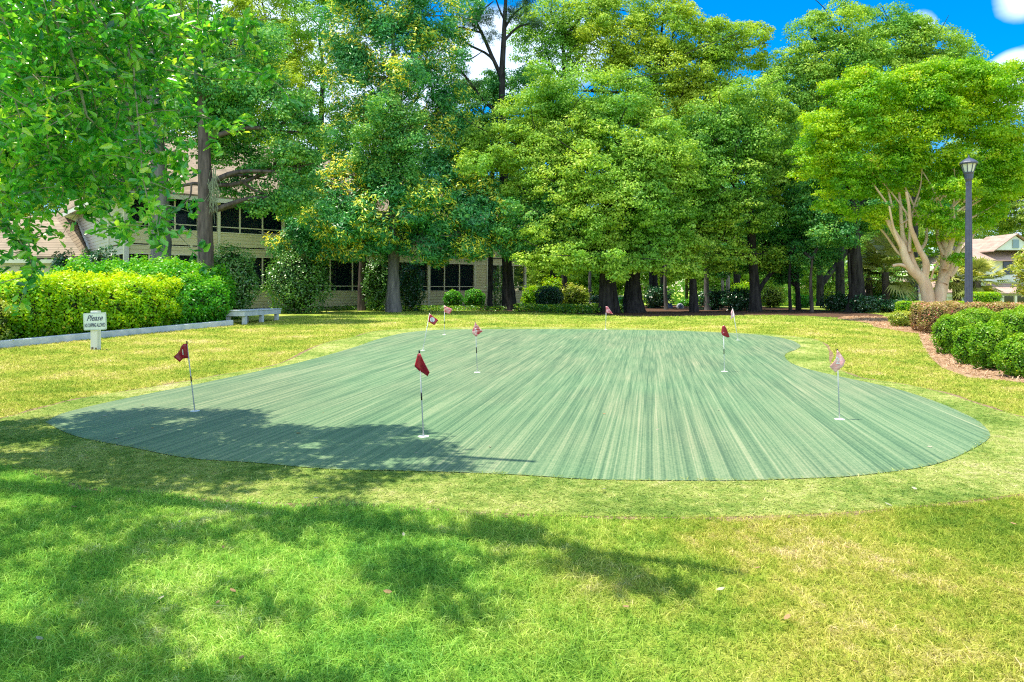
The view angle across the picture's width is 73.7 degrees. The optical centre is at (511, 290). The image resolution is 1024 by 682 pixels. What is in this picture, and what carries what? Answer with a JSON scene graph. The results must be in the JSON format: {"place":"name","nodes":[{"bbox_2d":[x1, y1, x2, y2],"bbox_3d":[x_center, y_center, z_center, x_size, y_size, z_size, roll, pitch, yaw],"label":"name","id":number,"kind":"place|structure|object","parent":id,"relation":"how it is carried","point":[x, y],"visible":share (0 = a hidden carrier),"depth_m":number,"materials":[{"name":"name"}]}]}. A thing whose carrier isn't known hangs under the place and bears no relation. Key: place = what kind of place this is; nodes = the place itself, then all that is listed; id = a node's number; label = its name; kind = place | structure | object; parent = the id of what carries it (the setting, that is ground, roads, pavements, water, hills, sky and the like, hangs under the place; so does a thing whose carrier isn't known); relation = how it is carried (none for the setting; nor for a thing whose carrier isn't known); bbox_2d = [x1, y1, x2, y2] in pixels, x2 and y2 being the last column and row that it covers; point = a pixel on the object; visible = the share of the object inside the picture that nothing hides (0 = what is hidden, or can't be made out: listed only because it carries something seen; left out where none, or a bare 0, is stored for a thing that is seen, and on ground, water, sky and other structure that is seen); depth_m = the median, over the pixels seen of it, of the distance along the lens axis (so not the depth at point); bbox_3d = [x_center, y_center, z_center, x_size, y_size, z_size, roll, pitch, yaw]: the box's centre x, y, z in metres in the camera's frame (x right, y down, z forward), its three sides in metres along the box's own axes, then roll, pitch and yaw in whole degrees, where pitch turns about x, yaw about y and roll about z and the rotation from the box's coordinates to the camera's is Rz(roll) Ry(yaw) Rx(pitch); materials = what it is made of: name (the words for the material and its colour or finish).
{"place":"outdoors","nodes":[
{"label":"outdoors","id":0,"kind":"place"},
{"bbox_2d":[0,292,1023,681],"bbox_3d":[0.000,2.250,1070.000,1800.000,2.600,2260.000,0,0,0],"label":"lawn","id":1,"kind":"structure","parent":0,"point":[670,582],"depth_m":3.09,"materials":[{"name":"green plant"}]},
{"bbox_2d":[0,295,20,340],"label":"variegated shrub","id":2,"kind":"object","parent":1,"relation":"on","point":[3,320],"visible":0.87,"depth_m":14.86,"materials":[{"name":"green plant"}]},
{"bbox_2d":[0,213,89,274],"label":"roofed outbuilding","id":3,"kind":"structure","parent":1,"relation":"on","point":[75,240],"depth_m":31.89,"materials":[{"name":"beige"}]},
{"bbox_2d":[49,248,75,273],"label":"camellia shrub","id":4,"kind":"object","parent":1,"relation":"on","point":[59,260],"visible":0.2,"depth_m":24.64,"materials":[{"name":"green plant"}]},
{"bbox_2d":[0,5,162,258],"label":"tall tree","id":5,"kind":"object","parent":1,"relation":"on","point":[42,207],"visible":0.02,"depth_m":44.04,"materials":[{"name":"green plant"}]},
{"bbox_2d":[0,266,187,339],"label":"hedge","id":6,"kind":"object","parent":1,"relation":"on","point":[62,303],"visible":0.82,"depth_m":17.05,"materials":[{"name":"green plant"}]},
{"bbox_2d":[83,311,106,349],"bbox_3d":[-8.674,0.858,14.277,0.488,0.869,0.169,0,0,0],"label":"sign","id":7,"kind":"object","parent":1,"relation":"on","point":[95,322],"visible":0.98,"depth_m":14.20,"materials":[{"name":"paint"}]},
{"bbox_2d":[76,245,118,264],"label":"camellia shrub","id":8,"kind":"object","parent":1,"relation":"on","point":[98,257],"visible":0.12,"depth_m":23.30,"materials":[{"name":"green plant"}]},
{"bbox_2d":[13,1,214,260],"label":"oak tree","id":9,"kind":"object","parent":1,"relation":"on","point":[158,172],"visible":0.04,"depth_m":24.07,"materials":[{"name":"green plant"}]},
{"bbox_2d":[0,320,232,347],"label":"kerb","id":10,"kind":"structure","parent":1,"relation":"on","point":[53,339],"depth_m":17.21,"materials":[{"name":"concrete"}]},
{"bbox_2d":[44,252,239,324],"bbox_3d":[-11.092,-0.056,21.364,4.635,2.424,4.883,0,0,0],"label":"hedge","id":11,"kind":"object","parent":1,"relation":"on","point":[207,298],"visible":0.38,"depth_m":20.80,"materials":[{"name":"green plant"}]},
{"bbox_2d":[0,0,302,315],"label":"oak tree","id":12,"kind":"object","parent":1,"relation":"on","point":[37,131],"visible":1,"depth_m":5.26,"materials":[{"name":"green plant"}]},
{"bbox_2d":[110,0,214,134],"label":"tall tree","id":13,"kind":"object","parent":1,"relation":"on","point":[184,6],"visible":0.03,"depth_m":47.02,"materials":[{"name":"green plant"}]},
{"bbox_2d":[163,31,306,164],"bbox_3d":[-10.546,-4.485,25.814,5.896,11.272,3.642,0,0,19],"label":"oak tree","id":14,"kind":"object","parent":1,"relation":"on","point":[297,81],"visible":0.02,"depth_m":25.43,"materials":[{"name":"green plant"}]},
{"bbox_2d":[214,239,263,318],"bbox_3d":[-10.071,-0.400,24.525,2.223,2.884,1.802,0,0,0],"label":"ligustrum shrub","id":15,"kind":"object","parent":1,"relation":"on","point":[239,268],"visible":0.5,"depth_m":24.22,"materials":[{"name":"green plant"}]},
{"bbox_2d":[153,16,337,320],"bbox_3d":[-9.104,-4.168,23.369,6.406,10.763,4.300,0,0,0],"label":"oak tree","id":16,"kind":"object","parent":1,"relation":"on","point":[289,193],"visible":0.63,"depth_m":22.67,"materials":[{"name":"green plant"}]},
{"bbox_2d":[205,166,220,221],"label":"spanish moss","id":17,"kind":"object","parent":16,"relation":"hanging from","point":[212,191],"visible":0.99,"depth_m":22.23,"materials":[{"name":"grey plant"}]},
{"bbox_2d":[175,0,317,146],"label":"tall tree","id":18,"kind":"object","parent":1,"relation":"on","point":[294,62],"visible":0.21,"depth_m":45.12,"materials":[{"name":"green plant"}]},
{"bbox_2d":[225,308,281,324],"bbox_3d":[-8.611,0.868,22.777,0.717,0.487,2.550,0,0,7],"label":"bench","id":19,"kind":"object","parent":1,"relation":"on","point":[245,314],"visible":0.81,"depth_m":22.40,"materials":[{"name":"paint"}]},
{"bbox_2d":[57,135,526,310],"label":"apartment building","id":20,"kind":"structure","parent":1,"relation":"on","point":[238,226],"depth_m":33.33,"materials":[{"name":"beige"}]},
{"bbox_2d":[170,203,195,230],"bbox_3d":[-14.819,-2.905,31.407,1.940,2.150,0.075,0,0,-41],"label":"window","id":21,"kind":"structure","parent":20,"relation":"in","point":[182,217],"depth_m":31.24,"materials":[{"name":"black glass"}]},
{"bbox_2d":[255,210,295,234],"bbox_3d":[-11.784,-2.905,34.089,2.040,2.150,0.075,0,0,-41],"label":"window","id":22,"kind":"structure","parent":20,"relation":"in","point":[269,222],"depth_m":33.83,"materials":[{"name":"black glass"}]},
{"bbox_2d":[334,267,348,290],"bbox_3d":[-8.750,-0.165,36.771,1.740,2.150,0.075,0,0,-41],"label":"window","id":23,"kind":"structure","parent":20,"relation":"in","point":[341,274],"depth_m":36.45,"materials":[{"name":"black glass"}]},
{"bbox_2d":[415,269,438,290],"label":"window","id":24,"kind":"structure","parent":20,"relation":"in","point":[434,274],"depth_m":40.35,"materials":[{"name":"black glass"}]},
{"bbox_2d":[255,243,340,313],"bbox_3d":[-9.156,-0.573,29.227,3.496,3.121,3.078,0,0,0],"label":"camellia shrub","id":25,"kind":"object","parent":1,"relation":"on","point":[296,281],"visible":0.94,"depth_m":28.65,"materials":[{"name":"green plant"}]},
{"bbox_2d":[266,0,365,155],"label":"tall tree","id":26,"kind":"object","parent":1,"relation":"on","point":[317,64],"visible":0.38,"depth_m":43.35,"materials":[{"name":"green plant"}]},
{"bbox_2d":[360,254,387,310],"bbox_3d":[-6.414,-0.483,32.402,1.588,2.914,1.369,0,0,0],"label":"camellia shrub","id":27,"kind":"object","parent":1,"relation":"on","point":[375,282],"visible":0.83,"depth_m":32.06,"materials":[{"name":"green plant"}]},
{"bbox_2d":[345,87,435,310],"bbox_3d":[-5.957,-4.162,29.536,3.375,10.523,6.709,0,0,-36],"label":"oak tree","id":28,"kind":"object","parent":1,"relation":"on","point":[393,124],"visible":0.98,"depth_m":27.97,"materials":[{"name":"green plant"}]},
{"bbox_2d":[260,0,533,312],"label":"magnolia tree","id":29,"kind":"object","parent":1,"relation":"on","point":[423,203],"visible":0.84,"depth_m":29.29,"materials":[{"name":"green plant"}]},
{"bbox_2d":[399,259,426,310],"bbox_3d":[-4.790,-0.338,32.374,1.548,2.625,1.245,0,0,0],"label":"camellia shrub","id":30,"kind":"object","parent":1,"relation":"on","point":[411,285],"visible":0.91,"depth_m":32.07,"materials":[{"name":"green plant"}]},
{"bbox_2d":[0,213,953,305],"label":"distant woods","id":31,"kind":"object","parent":1,"relation":"on","point":[675,288],"visible":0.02,"depth_m":90.22,"materials":[{"name":"green plant"}]},
{"bbox_2d":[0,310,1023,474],"bbox_3d":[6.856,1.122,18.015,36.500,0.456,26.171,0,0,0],"label":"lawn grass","id":32,"kind":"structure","parent":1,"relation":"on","point":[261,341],"depth_m":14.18,"materials":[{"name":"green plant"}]},
{"bbox_2d":[0,327,1023,521],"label":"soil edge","id":33,"kind":"object","parent":1,"relation":"on","point":[831,355],"visible":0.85,"depth_m":4.37,"materials":[{"name":"brown soil"}]},
{"bbox_2d":[0,327,1023,517],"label":"fringe","id":34,"kind":"object","parent":1,"relation":"on","point":[538,487],"visible":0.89,"depth_m":4.84,"materials":[{"name":"green plant"}]},
{"bbox_2d":[45,329,989,479],"bbox_3d":[0.960,1.226,12.328,9.888,0.229,14.974,0,0,10],"label":"putting green","id":35,"kind":"object","parent":34,"relation":"on","point":[537,402],"visible":1,"depth_m":7.40,"materials":[{"name":"carpet"}]},
{"bbox_2d":[174,341,199,411],"bbox_3d":[-3.601,0.958,7.552,0.291,0.801,0.108,0,0,0],"label":"golf flag","id":36,"kind":"object","parent":35,"relation":"on","point":[181,354],"visible":1,"depth_m":7.55,"materials":[{"name":"red fabric"}]},
{"bbox_2d":[415,350,429,436],"bbox_3d":[-0.826,0.957,6.272,0.150,0.817,0.108,0,0,0],"label":"golf flag","id":37,"kind":"object","parent":35,"relation":"on","point":[420,365],"visible":0.99,"depth_m":6.26,"materials":[{"name":"red fabric"}]},
{"bbox_2d":[830,349,844,419],"bbox_3d":[3.382,0.982,7.097,0.148,0.758,0.111,0,0,28],"label":"golf flag","id":38,"kind":"object","parent":35,"relation":"on","point":[837,364],"visible":0.98,"depth_m":7.08,"materials":[{"name":"white fabric"}]},
{"bbox_2d":[514,203,587,291],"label":"tree","id":39,"kind":"object","parent":1,"relation":"on","point":[536,279],"visible":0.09,"depth_m":57.01,"materials":[{"name":"green plant"}]},
{"bbox_2d":[567,203,623,299],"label":"tree","id":40,"kind":"object","parent":1,"relation":"on","point":[583,281],"visible":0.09,"depth_m":59.24,"materials":[{"name":"green plant"}]},
{"bbox_2d":[423,305,882,317],"bbox_3d":[5.137,0.997,33.485,19.725,0.104,21.030,0,0,0],"label":"mulch bed","id":41,"kind":"object","parent":1,"relation":"on","point":[673,311],"visible":0.38,"depth_m":28.74,"materials":[{"name":"brown soil"}]},
{"bbox_2d":[442,289,463,308],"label":"foundation shrub","id":42,"kind":"object","parent":41,"relation":"on","point":[454,297],"visible":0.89,"depth_m":35.05,"materials":[{"name":"green plant"}]},
{"bbox_2d":[463,288,485,306],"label":"foundation shrub","id":43,"kind":"object","parent":41,"relation":"on","point":[475,297],"visible":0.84,"depth_m":35.04,"materials":[{"name":"green plant"}]},
{"bbox_2d":[436,65,541,309],"bbox_3d":[-1.286,-4.984,34.017,5.603,12.169,3.981,0,0,0],"label":"ivy clad tree","id":44,"kind":"object","parent":41,"relation":"on","point":[491,85],"visible":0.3,"depth_m":33.28,"materials":[{"name":"green plant"}]},
{"bbox_2d":[450,0,546,309],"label":"pine tree","id":45,"kind":"object","parent":41,"relation":"on","point":[508,300],"visible":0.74,"depth_m":32.88,"materials":[{"name":"green plant"}]},
{"bbox_2d":[520,284,538,303],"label":"yellow shrub","id":46,"kind":"object","parent":41,"relation":"on","point":[528,296],"visible":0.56,"depth_m":36.52,"materials":[{"name":"green plant"}]},
{"bbox_2d":[535,285,563,305],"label":"round shrub","id":47,"kind":"object","parent":41,"relation":"on","point":[549,295],"visible":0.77,"depth_m":34.06,"materials":[{"name":"green plant"}]},
{"bbox_2d":[491,181,627,313],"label":"oak tree","id":48,"kind":"object","parent":41,"relation":"on","point":[608,295],"visible":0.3,"depth_m":28.39,"materials":[{"name":"green plant"}]},
{"bbox_2d":[513,303,623,313],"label":"ground cover","id":49,"kind":"object","parent":41,"relation":"on","point":[590,308],"visible":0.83,"depth_m":30.40,"materials":[{"name":"green plant"}]},
{"bbox_2d":[501,0,646,300],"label":"slender tree","id":50,"kind":"object","parent":41,"relation":"on","point":[601,9],"visible":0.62,"depth_m":37.45,"materials":[{"name":"green plant"}]},
{"bbox_2d":[560,282,591,303],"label":"yellow shrub","id":51,"kind":"object","parent":41,"relation":"on","point":[576,294],"visible":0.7,"depth_m":35.05,"materials":[{"name":"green plant"}]},
{"bbox_2d":[452,57,721,312],"bbox_3d":[3.204,-4.397,28.795,11.542,11.013,6.437,0,0,0],"label":"oak tree","id":52,"kind":"object","parent":41,"relation":"on","point":[624,164],"visible":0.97,"depth_m":28.07,"materials":[{"name":"green plant"}]},
{"bbox_2d":[642,282,675,307],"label":"grove shrub","id":53,"kind":"object","parent":41,"relation":"on","point":[654,296],"visible":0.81,"depth_m":36.08,"materials":[{"name":"green plant"}]},
{"bbox_2d":[561,0,775,307],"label":"oak tree","id":54,"kind":"object","parent":41,"relation":"on","point":[680,85],"visible":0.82,"depth_m":37.03,"materials":[{"name":"green plant"}]},
{"bbox_2d":[665,204,723,312],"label":"shade tree","id":55,"kind":"object","parent":41,"relation":"on","point":[693,302],"visible":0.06,"depth_m":29.87,"materials":[{"name":"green plant"}]},
{"bbox_2d":[684,183,737,309],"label":"shade tree","id":56,"kind":"object","parent":41,"relation":"on","point":[706,291],"visible":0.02,"depth_m":32.90,"materials":[{"name":"grey plant"}]},
{"bbox_2d":[698,286,727,309],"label":"grove shrub","id":57,"kind":"object","parent":41,"relation":"on","point":[715,297],"visible":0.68,"depth_m":33.07,"materials":[{"name":"green plant"}]},
{"bbox_2d":[717,286,748,310],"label":"grove shrub","id":58,"kind":"object","parent":41,"relation":"on","point":[737,300],"visible":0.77,"depth_m":32.09,"materials":[{"name":"green plant"}]},
{"bbox_2d":[669,70,812,311],"bbox_3d":[10.308,-4.521,30.766,7.590,11.253,4.555,0,0,-28],"label":"oak tree","id":59,"kind":"object","parent":41,"relation":"on","point":[768,114],"visible":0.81,"depth_m":29.62,"materials":[{"name":"green plant"}]},
{"bbox_2d":[761,285,787,307],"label":"grove shrub","id":60,"kind":"object","parent":41,"relation":"on","point":[773,297],"visible":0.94,"depth_m":38.09,"materials":[{"name":"green plant"}]},
{"bbox_2d":[702,130,861,309],"bbox_3d":[12.676,-3.445,33.109,7.735,9.096,4.103,0,0,0],"label":"oak tree","id":61,"kind":"object","parent":41,"relation":"on","point":[782,276],"visible":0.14,"depth_m":32.40,"materials":[{"name":"green plant"}]},
{"bbox_2d":[756,223,813,311],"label":"shade tree","id":62,"kind":"object","parent":41,"relation":"on","point":[780,233],"visible":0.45,"depth_m":31.50,"materials":[{"name":"green plant"}]},
{"bbox_2d":[780,235,845,311],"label":"shade tree","id":63,"kind":"object","parent":41,"relation":"on","point":[821,256],"visible":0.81,"depth_m":30.52,"materials":[{"name":"green plant"}]},
{"bbox_2d":[816,290,847,311],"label":"grove shrub","id":64,"kind":"object","parent":41,"relation":"on","point":[835,302],"visible":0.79,"depth_m":31.10,"materials":[{"name":"green plant"}]},
{"bbox_2d":[779,135,901,312],"bbox_3d":[14.982,-3.185,30.593,6.334,8.602,3.727,0,0,-18],"label":"oak tree","id":65,"kind":"object","parent":41,"relation":"on","point":[852,232],"visible":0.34,"depth_m":29.76,"materials":[{"name":"green plant"}]},
{"bbox_2d":[845,293,887,312],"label":"grove shrub","id":66,"kind":"object","parent":41,"relation":"on","point":[866,304],"visible":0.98,"depth_m":29.09,"materials":[{"name":"green plant"}]},
{"bbox_2d":[840,229,931,311],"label":"palm","id":67,"kind":"object","parent":41,"relation":"on","point":[885,249],"visible":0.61,"depth_m":30.66,"materials":[{"name":"green plant"}]},
{"bbox_2d":[608,204,703,292],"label":"tree","id":68,"kind":"object","parent":1,"relation":"on","point":[645,275],"visible":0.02,"depth_m":57.12,"materials":[{"name":"green plant"}]},
{"bbox_2d":[681,237,763,298],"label":"tree","id":69,"kind":"object","parent":1,"relation":"on","point":[700,285],"visible":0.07,"depth_m":56.20,"materials":[{"name":"green plant"}]},
{"bbox_2d":[686,106,781,289],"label":"tall tree","id":70,"kind":"object","parent":1,"relation":"on","point":[736,278],"visible":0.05,"depth_m":43.66,"materials":[{"name":"green plant"}]},
{"bbox_2d":[731,213,793,305],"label":"tree","id":71,"kind":"object","parent":1,"relation":"on","point":[769,283],"visible":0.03,"depth_m":57.15,"materials":[{"name":"green plant"}]},
{"bbox_2d":[736,0,885,295],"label":"oak tree","id":72,"kind":"object","parent":1,"relation":"on","point":[805,70],"visible":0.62,"depth_m":36.27,"materials":[{"name":"green plant"}]},
{"bbox_2d":[799,235,871,301],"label":"tree","id":73,"kind":"object","parent":1,"relation":"on","point":[828,286],"visible":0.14,"depth_m":57.22,"materials":[{"name":"green plant"}]},
{"bbox_2d":[767,105,959,305],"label":"tall tree","id":74,"kind":"object","parent":1,"relation":"on","point":[821,281],"depth_m":42.86,"materials":[{"name":"green plant"}]},
{"bbox_2d":[840,254,896,297],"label":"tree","id":75,"kind":"object","parent":1,"relation":"on","point":[869,282],"visible":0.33,"depth_m":32.84,"materials":[{"name":"green plant"}]},
{"bbox_2d":[865,278,918,309],"bbox_3d":[18.591,0.134,33.577,2.801,1.680,2.272,0,0,0],"label":"grove shrub","id":76,"kind":"object","parent":1,"relation":"on","point":[897,296],"visible":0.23,"depth_m":33.03,"materials":[{"name":"green plant"}]},
{"bbox_2d":[860,197,928,276],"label":"tree","id":77,"kind":"object","parent":1,"relation":"on","point":[870,234],"visible":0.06,"depth_m":62.76,"materials":[{"name":"green plant"}]},
{"bbox_2d":[822,0,1002,300],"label":"oak tree","id":78,"kind":"object","parent":1,"relation":"on","point":[913,48],"visible":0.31,"depth_m":38.13,"materials":[{"name":"green plant"}]},
{"bbox_2d":[837,316,1023,381],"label":"pine straw bed","id":79,"kind":"object","parent":1,"relation":"on","point":[961,370],"visible":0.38,"depth_m":11.70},
{"bbox_2d":[887,309,912,325],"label":"shrub","id":80,"kind":"object","parent":79,"relation":"on","point":[899,318],"visible":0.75,"depth_m":20.63,"materials":[{"name":"green plant"}]},
{"bbox_2d":[783,55,1023,305],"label":"crape myrtle tree","id":81,"kind":"object","parent":79,"relation":"on","point":[962,110],"visible":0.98,"depth_m":23.59,"materials":[{"name":"green plant"}]},
{"bbox_2d":[950,326,974,363],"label":"boxwood","id":82,"kind":"object","parent":79,"relation":"on","point":[961,351],"visible":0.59,"depth_m":11.79,"materials":[{"name":"green plant"}]},
{"bbox_2d":[929,306,1000,353],"bbox_3d":[9.364,0.791,14.201,2.747,0.916,1.136,0,0,-36],"label":"boxwood","id":83,"kind":"object","parent":79,"relation":"on","point":[946,328],"visible":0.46,"depth_m":13.43,"materials":[{"name":"green plant"}]},
{"bbox_2d":[909,300,1023,333],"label":"loropetalum hedge","id":84,"kind":"object","parent":79,"relation":"on","point":[924,316],"visible":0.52,"depth_m":18.42,"materials":[{"name":"brown plant"}]},
{"bbox_2d":[959,155,977,305],"bbox_3d":[13.713,-1.464,20.500,0.490,5.240,0.490,0,0,0],"label":"lamp post","id":85,"kind":"object","parent":79,"relation":"on","point":[968,165],"visible":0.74,"depth_m":20.43,"materials":[{"name":"metal"}]},
{"bbox_2d":[964,319,1013,368],"bbox_3d":[7.834,0.873,11.205,0.672,0.832,0.586,0,0,0],"label":"boxwood","id":86,"kind":"object","parent":79,"relation":"on","point":[982,342],"visible":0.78,"depth_m":11.07,"materials":[{"name":"green plant"}]},
{"bbox_2d":[988,304,1023,340],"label":"boxwood","id":87,"kind":"object","parent":79,"relation":"on","point":[1014,321],"visible":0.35,"depth_m":13.32,"materials":[{"name":"green plant"}]},
{"bbox_2d":[990,332,1023,376],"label":"boxwood","id":88,"kind":"object","parent":79,"relation":"on","point":[1011,359],"visible":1,"depth_m":10.22,"materials":[{"name":"green plant"}]},
{"bbox_2d":[1004,246,1023,296],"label":"crape myrtle tree","id":89,"kind":"object","parent":79,"relation":"on","point":[1019,265],"visible":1,"depth_m":20.89,"materials":[{"name":"green plant"}]},
{"bbox_2d":[929,247,991,300],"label":"palm","id":90,"kind":"object","parent":1,"relation":"on","point":[956,285],"visible":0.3,"depth_m":30.52,"materials":[{"name":"green plant"}]},
{"bbox_2d":[929,137,1006,238],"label":"tree","id":91,"kind":"object","parent":1,"relation":"on","point":[978,236],"visible":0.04,"depth_m":70.30,"materials":[{"name":"green plant"}]},
{"bbox_2d":[920,233,1023,303],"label":"house","id":92,"kind":"structure","parent":1,"relation":"on","point":[1000,249],"depth_m":62.20,"materials":[{"name":"white paint"}]},
{"bbox_2d":[951,256,1009,299],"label":"palm","id":93,"kind":"object","parent":1,"relation":"on","point":[981,265],"visible":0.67,"depth_m":29.70,"materials":[{"name":"green plant"}]},
{"bbox_2d":[973,291,1001,304],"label":"hedge","id":94,"kind":"object","parent":1,"relation":"on","point":[987,296],"visible":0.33,"depth_m":27.04,"materials":[{"name":"green plant"}]},
{"bbox_2d":[975,125,1023,236],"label":"tree","id":95,"kind":"object","parent":1,"relation":"on","point":[999,229],"visible":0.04,"depth_m":72.18,"materials":[{"name":"green plant"}]},
{"bbox_2d":[984,170,1023,236],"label":"tree","id":96,"kind":"object","parent":1,"relation":"on","point":[1016,225],"visible":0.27,"depth_m":70.02,"materials":[{"name":"green plant"}]},
{"bbox_2d":[17,0,1023,291],"label":"sky","id":97,"kind":"structure","parent":0,"point":[997,25],"materials":[{"name":"blue"}]},
{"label":"foundation bed","id":98,"kind":"structure","parent":0,"visible":0},
{"bbox_2d":[310,305,506,310],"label":"ground cover","id":99,"kind":"object","parent":98,"relation":"on","point":[469,307],"visible":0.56,"depth_m":32.86,"materials":[{"name":"green plant"}]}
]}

